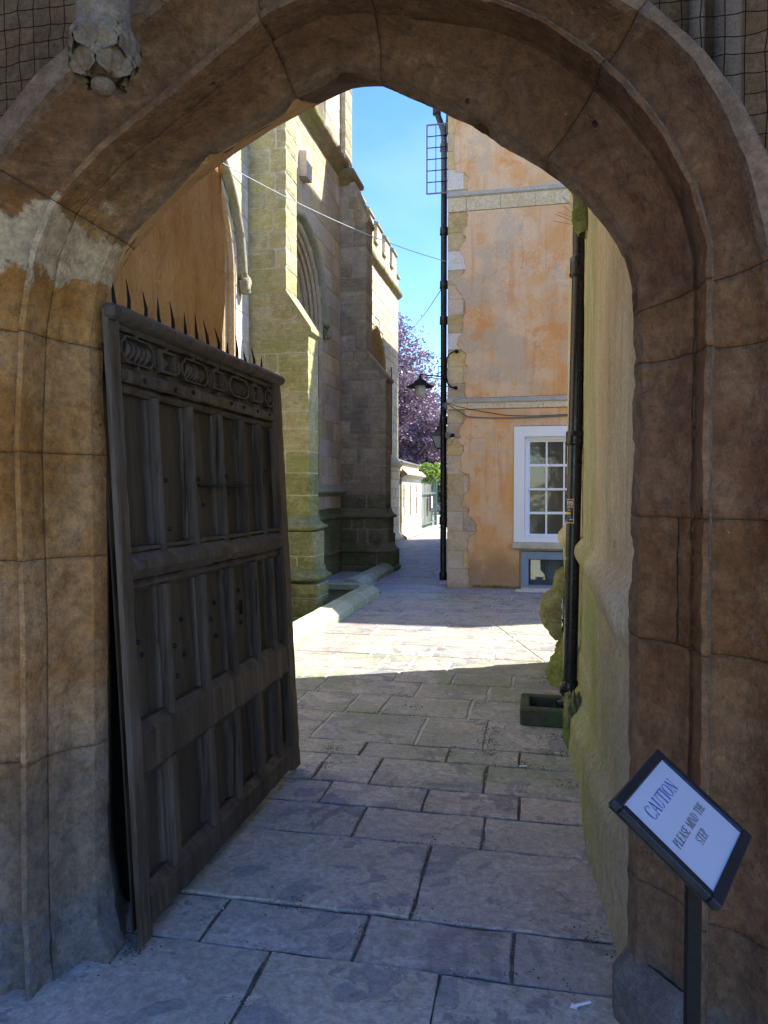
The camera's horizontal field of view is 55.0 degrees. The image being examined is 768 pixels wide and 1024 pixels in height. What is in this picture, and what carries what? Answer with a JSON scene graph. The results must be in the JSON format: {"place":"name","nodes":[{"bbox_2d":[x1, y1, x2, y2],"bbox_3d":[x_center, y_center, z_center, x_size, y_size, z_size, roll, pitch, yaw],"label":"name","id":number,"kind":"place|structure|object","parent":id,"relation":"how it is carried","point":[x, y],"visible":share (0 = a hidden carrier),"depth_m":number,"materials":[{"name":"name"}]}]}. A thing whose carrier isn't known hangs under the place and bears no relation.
{"place":"outdoors","nodes":[
{"label":"outdoors","id":0,"kind":"place"},
{"bbox_2d":[0,530,619,1023],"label":"pavement","id":1,"kind":"structure","parent":0,"point":[288,838],"depth_m":3.14,"materials":[{"name":"white stone"}]},
{"bbox_2d":[114,165,225,349],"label":"rendered wall","id":2,"kind":"structure","parent":1,"relation":"on","point":[176,259],"depth_m":3.63,"materials":[{"name":"orange paint"}]},
{"bbox_2d":[293,585,378,650],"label":"stone kerb","id":3,"kind":"structure","parent":1,"relation":"on","point":[307,628],"depth_m":8.95,"materials":[{"name":"beige stone"}]},
{"bbox_2d":[87,678,614,1002],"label":"leaf litter","id":4,"kind":"object","parent":1,"relation":"on","point":[406,842],"visible":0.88,"depth_m":3.39,"materials":[{"name":"brown plant"}]},
{"bbox_2d":[344,563,400,584],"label":"stone kerb","id":5,"kind":"structure","parent":1,"relation":"on","point":[373,575],"depth_m":13.32,"materials":[{"name":"grey stone"}]},
{"bbox_2d":[202,660,555,1022],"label":"pale joint crumbs","id":6,"kind":"object","parent":1,"relation":"on","point":[429,839],"visible":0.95,"depth_m":3.57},
{"bbox_2d":[0,0,767,1023],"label":"stone archway","id":7,"kind":"object","parent":1,"relation":"on","point":[630,124],"visible":0.89,"depth_m":2.19,"materials":[{"name":"brown stone"}]},
{"bbox_2d":[0,0,74,115],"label":"bird netting","id":8,"kind":"object","parent":7,"relation":"attached to","point":[33,26],"visible":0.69,"depth_m":2.23,"materials":[{"name":"black plastic"}]},
{"bbox_2d":[68,0,141,97],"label":"carved corbel","id":9,"kind":"object","parent":7,"relation":"attached to","point":[104,56],"visible":1,"depth_m":1.91,"materials":[{"name":"grey stone"}]},
{"bbox_2d":[102,280,300,946],"bbox_3d":[-0.760,0.306,3.415,0.208,2.370,1.774,0,2,12],"label":"oak door","id":10,"kind":"structure","parent":7,"relation":"attached to","point":[199,557],"depth_m":3.12,"materials":[{"name":"brown wood"}]},
{"bbox_2d":[653,0,767,148],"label":"bird netting","id":11,"kind":"object","parent":7,"relation":"attached to","point":[725,36],"visible":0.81,"depth_m":1.86,"materials":[{"name":"black plastic"}]},
{"bbox_2d":[0,0,767,283],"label":"gatehouse wall","id":12,"kind":"structure","parent":1,"relation":"on","point":[756,22],"depth_m":2.49,"materials":[{"name":"brown stone"}]},
{"bbox_2d":[688,0,741,99],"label":"wall shaft","id":13,"kind":"object","parent":12,"relation":"attached to","point":[733,45],"depth_m":1.99,"materials":[{"name":"grey stone"}]},
{"bbox_2d":[200,654,582,1023],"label":"joint grit","id":14,"kind":"object","parent":1,"relation":"on","point":[399,842],"visible":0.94,"depth_m":3.64,"materials":[{"name":"grey gravel"}]},
{"bbox_2d":[398,459,425,539],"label":"stone lodge","id":15,"kind":"structure","parent":1,"relation":"on","point":[410,486],"depth_m":26.59,"materials":[{"name":"stone"}]},
{"bbox_2d":[421,479,437,532],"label":"railing gate","id":16,"kind":"structure","parent":1,"relation":"on","point":[429,518],"depth_m":31.12,"materials":[{"name":"grey metal"}]},
{"bbox_2d":[430,494,432,510],"bbox_3d":[2.019,-0.394,31.555,0.048,0.720,0.600,0,2,12],"label":"notice board","id":17,"kind":"object","parent":16,"relation":"attached to","point":[431,502],"visible":1,"depth_m":31.48,"materials":[{"name":"paper"}]},
{"bbox_2d":[343,764,600,925],"bbox_3d":[0.518,1.491,3.838,1.268,0.008,2.317,0,2,6],"label":"white grit","id":18,"kind":"object","parent":1,"relation":"on","point":[548,845],"visible":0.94,"depth_m":3.30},
{"bbox_2d":[447,115,569,589],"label":"rendered house","id":19,"kind":"structure","parent":1,"relation":"on","point":[508,271],"depth_m":12.16,"materials":[{"name":"paint"}]},
{"bbox_2d":[406,349,458,396],"bbox_3d":[0.799,-2.313,12.291,0.865,0.785,0.470,0,2,12],"label":"hanging lamp","id":20,"kind":"object","parent":19,"relation":"attached to","point":[420,385],"visible":1,"depth_m":12.29,"materials":[{"name":"black metal"}]},
{"bbox_2d":[430,420,439,448],"bbox_3d":[1.010,-1.345,12.988,0.356,0.559,0.304,0,2,12],"label":"wall lantern","id":21,"kind":"object","parent":19,"relation":"attached to","point":[435,435],"depth_m":12.91,"materials":[{"name":"grey glass"}]},
{"bbox_2d":[426,122,447,194],"bbox_3d":[0.897,-5.919,12.359,0.383,1.163,0.026,0,2,12],"label":"pipe guard","id":22,"kind":"object","parent":19,"relation":"attached to","point":[427,159],"visible":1,"depth_m":12.37,"materials":[{"name":"black metal"}]},
{"bbox_2d":[432,108,447,579],"bbox_3d":[0.968,-3.083,12.542,0.301,8.501,0.148,0,2,12],"label":"downpipe","id":23,"kind":"object","parent":19,"relation":"attached to","point":[443,323],"visible":0.88,"depth_m":12.50,"materials":[{"name":"black metal"}]},
{"bbox_2d":[222,163,445,261],"bbox_3d":[-0.524,-4.279,10.777,0.011,0.266,4.570,1,2,43],"label":"overhead wire","id":24,"kind":"object","parent":23,"relation":"attached to","point":[326,216],"visible":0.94,"depth_m":10.42,"materials":[{"name":"white metal"}]},
{"bbox_2d":[403,290,440,333],"bbox_3d":[0.957,-6.086,23.400,0.014,3.885,21.998,0,2,0],"label":"overhead wire","id":25,"kind":"object","parent":23,"relation":"attached to","point":[428,308],"visible":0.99,"depth_m":16.18,"materials":[{"name":"grey metal"}]},
{"bbox_2d":[442,402,446,409],"bbox_3d":[1.022,-1.775,12.390,0.095,0.132,0.099,0,2,12],"label":"cable junction","id":26,"kind":"object","parent":19,"relation":"attached to","point":[444,406],"visible":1,"depth_m":12.36,"materials":[{"name":"grey plastic"}]},
{"bbox_2d":[446,433,454,444],"bbox_3d":[1.106,-1.222,12.337,0.148,0.210,0.066,0,2,12],"label":"light sensor","id":27,"kind":"object","parent":19,"relation":"attached to","point":[452,435],"visible":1,"depth_m":12.32,"materials":[{"name":"black metal"}]},
{"bbox_2d":[447,404,567,418],"bbox_3d":[2.228,-1.673,12.100,2.405,0.269,0.016,0,2,12],"label":"facade cable","id":28,"kind":"object","parent":19,"relation":"attached to","point":[506,417],"visible":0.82,"depth_m":12.16,"materials":[{"name":"black rubber"}]},
{"bbox_2d":[447,403,567,415],"bbox_3d":[2.032,-1.691,12.136,2.002,0.251,0.021,0,2,12],"label":"facade cable","id":29,"kind":"object","parent":19,"relation":"attached to","point":[507,415],"visible":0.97,"depth_m":12.14,"materials":[{"name":"metal"}]},
{"bbox_2d":[453,394,567,400],"bbox_3d":[2.272,-1.884,12.055,2.301,0.078,0.007,0,2,12],"label":"facade cable","id":30,"kind":"object","parent":19,"relation":"attached to","point":[516,396],"visible":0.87,"depth_m":12.07,"materials":[{"name":"grey plastic"}]},
{"bbox_2d":[512,426,567,549],"bbox_3d":[2.798,-0.399,12.102,1.356,2.013,0.290,0,2,12],"label":"sash window","id":31,"kind":"structure","parent":19,"relation":"in","point":[540,452],"depth_m":12.14,"materials":[{"name":"white paint"}]},
{"bbox_2d":[521,551,563,589],"bbox_3d":[2.901,0.990,12.133,1.270,0.680,0.460,0,2,12],"label":"basement window","id":32,"kind":"structure","parent":19,"relation":"in","point":[538,568],"depth_m":12.21,"materials":[{"name":"blue paint"}]},
{"bbox_2d":[520,693,562,727],"bbox_3d":[1.147,1.400,5.214,0.362,0.128,0.404,0,2,12],"label":"stone trough","id":33,"kind":"object","parent":1,"relation":"on","point":[541,710],"visible":0.72,"depth_m":5.04,"materials":[{"name":"stone"}]},
{"bbox_2d":[539,567,564,688],"bbox_3d":[1.497,0.974,6.458,0.272,0.923,1.100,0,2,12],"label":"eroded pier base","id":34,"kind":"object","parent":1,"relation":"on","point":[550,613],"visible":0.82,"depth_m":6.42,"materials":[{"name":"beige stone"}]},
{"bbox_2d":[561,690,581,749],"bbox_3d":[1.217,1.337,4.720,0.158,0.409,0.420,0,2,12],"label":"mossy footing","id":35,"kind":"object","parent":1,"relation":"on","point":[572,702],"visible":0.58,"depth_m":4.62,"materials":[{"name":"green plant"}]},
{"bbox_2d":[570,1001,590,1009],"bbox_3d":[0.611,1.531,2.291,0.070,0.011,0.023,0,2,-7],"label":"cigarette end","id":36,"kind":"object","parent":1,"relation":"on","point":[574,1006],"visible":1,"depth_m":2.29,"materials":[{"name":"white paper"}]},
{"bbox_2d":[558,191,635,956],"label":"moulded wall","id":37,"kind":"structure","parent":1,"relation":"on","point":[599,755],"depth_m":3.10,"materials":[{"name":"beige stone"}]},
{"bbox_2d":[556,193,584,707],"bbox_3d":[1.325,-0.999,5.149,0.218,4.876,0.172,0,2,12],"label":"downpipe","id":38,"kind":"object","parent":37,"relation":"attached to","point":[574,444],"visible":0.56,"depth_m":5.14,"materials":[{"name":"black metal"}]},
{"bbox_2d":[554,189,586,238],"bbox_3d":[1.226,-2.044,4.852,0.212,0.458,0.142,0,2,12],"label":"mossy corbel","id":39,"kind":"object","parent":37,"relation":"attached to","point":[579,217],"visible":0.7,"depth_m":4.80,"materials":[{"name":"stone"}]},
{"bbox_2d":[612,945,683,1023],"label":"jamb plinth","id":40,"kind":"structure","parent":1,"relation":"on","point":[644,993],"depth_m":2.15,"materials":[{"name":"grey stone"}]},
{"bbox_2d":[609,749,751,1023],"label":"caution sign","id":41,"kind":"object","parent":1,"relation":"on","point":[685,829],"visible":1,"depth_m":1.53,"materials":[{"name":"plastic"}]},
{"bbox_2d":[352,87,447,413],"label":"sky","id":42,"kind":"structure","parent":0,"point":[389,126],"materials":[{"name":"blue"}]},
{"bbox_2d":[423,512,446,530],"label":"court ground","id":43,"kind":"structure","parent":0,"point":[438,515],"depth_m":39.19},
{"bbox_2d":[398,309,447,463],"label":"copper beech tree","id":44,"kind":"object","parent":43,"relation":"on","point":[409,401],"visible":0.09,"depth_m":45.24,"materials":[{"name":"purple plant"}]},
{"bbox_2d":[398,404,447,512],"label":"copper beech tree","id":45,"kind":"object","parent":43,"relation":"on","point":[417,441],"visible":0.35,"depth_m":41.27,"materials":[{"name":"purple plant"}]},
{"bbox_2d":[418,462,439,484],"bbox_3d":[2.132,-0.733,34.539,1.575,3.244,1.426,0,2,12],"label":"green sapling","id":46,"kind":"object","parent":43,"relation":"on","point":[433,469],"visible":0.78,"depth_m":34.19,"materials":[{"name":"green plant"}]},
{"bbox_2d":[437,471,447,526],"bbox_3d":[3.007,-0.464,34.570,1.349,2.914,1.794,0,2,12],"label":"dark conifer hedge","id":47,"kind":"object","parent":43,"relation":"on","point":[438,500],"visible":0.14,"depth_m":34.45,"materials":[{"name":"green plant"}]},
{"label":"ground","id":48,"kind":"structure","parent":0,"visible":0},
{"bbox_2d":[221,89,402,621],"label":"church","id":49,"kind":"structure","parent":48,"relation":"on","point":[312,298],"depth_m":13.58,"materials":[{"name":"stone"}]},
{"bbox_2d":[221,159,251,355],"bbox_3d":[-2.408,-2.452,8.562,0.678,4.750,3.083,0,2,12],"label":"window","id":50,"kind":"structure","parent":49,"relation":"in","point":[228,333],"depth_m":9.76,"materials":[{"name":"stone"}]},
{"bbox_2d":[296,210,331,485],"bbox_3d":[-1.491,-2.610,12.457,0.479,4.860,3.052,0,2,12],"label":"window","id":51,"kind":"structure","parent":49,"relation":"in","point":[308,296],"depth_m":13.43,"materials":[{"name":"stone"}]},
{"bbox_2d":[323,105,340,138],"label":"bird spikes","id":52,"kind":"object","parent":49,"relation":"on","point":[331,119],"visible":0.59,"depth_m":13.56,"materials":[{"name":"white metal"}]},
{"bbox_2d":[372,326,385,370],"bbox_3d":[-0.353,-3.576,21.747,0.320,3.800,2.500,0,2,12],"label":"window","id":53,"kind":"structure","parent":49,"relation":"in","point":[377,345],"depth_m":22.39,"materials":[{"name":"stone"}]},
{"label":"sunken soil strip","id":54,"kind":"structure","parent":48,"relation":"on","visible":0},
{"bbox_2d":[328,581,363,602],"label":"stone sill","id":55,"kind":"structure","parent":54,"relation":"on","point":[336,590],"depth_m":11.92,"materials":[{"name":"grey stone"}]}
]}

